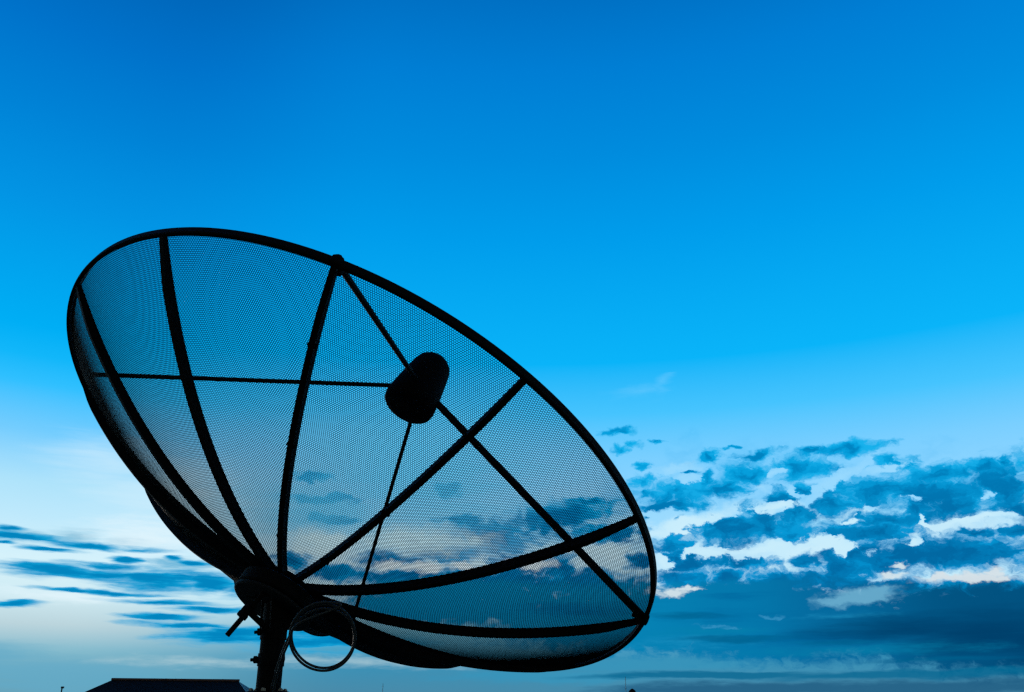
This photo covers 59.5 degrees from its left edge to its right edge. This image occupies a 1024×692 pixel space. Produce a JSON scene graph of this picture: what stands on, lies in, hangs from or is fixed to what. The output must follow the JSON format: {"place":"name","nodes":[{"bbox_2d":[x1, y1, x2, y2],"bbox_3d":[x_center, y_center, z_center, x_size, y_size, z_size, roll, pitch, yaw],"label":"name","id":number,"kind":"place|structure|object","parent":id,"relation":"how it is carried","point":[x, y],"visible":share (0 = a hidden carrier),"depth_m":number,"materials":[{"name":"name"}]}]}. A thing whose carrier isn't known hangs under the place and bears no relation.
{"place":"outdoors","nodes":[
{"label":"outdoors","id":0,"kind":"place"},
{"bbox_2d":[86,678,249,691],"bbox_3d":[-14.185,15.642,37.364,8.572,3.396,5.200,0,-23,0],"label":"roof","id":1,"kind":"structure","parent":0,"point":[164,685],"depth_m":37.48,"materials":[{"name":"tile"}]},
{"bbox_2d":[0,0,1023,691],"label":"sky","id":2,"kind":"structure","parent":0,"point":[768,255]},
{"label":"ground","id":3,"kind":"structure","parent":0,"visible":0},
{"bbox_2d":[66,227,656,691],"bbox_3d":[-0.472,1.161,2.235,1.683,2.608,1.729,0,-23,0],"label":"satellite dish","id":4,"kind":"object","parent":3,"relation":"on","point":[276,597],"visible":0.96,"depth_m":2.14,"materials":[{"name":"black paint"}]},
{"bbox_2d":[270,601,356,691],"bbox_3d":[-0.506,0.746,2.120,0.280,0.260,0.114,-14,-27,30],"label":"coaxial cable","id":5,"kind":"object","parent":4,"relation":"hanging from","point":[297,620],"visible":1,"depth_m":2.11,"materials":[{"name":"black plastic"}]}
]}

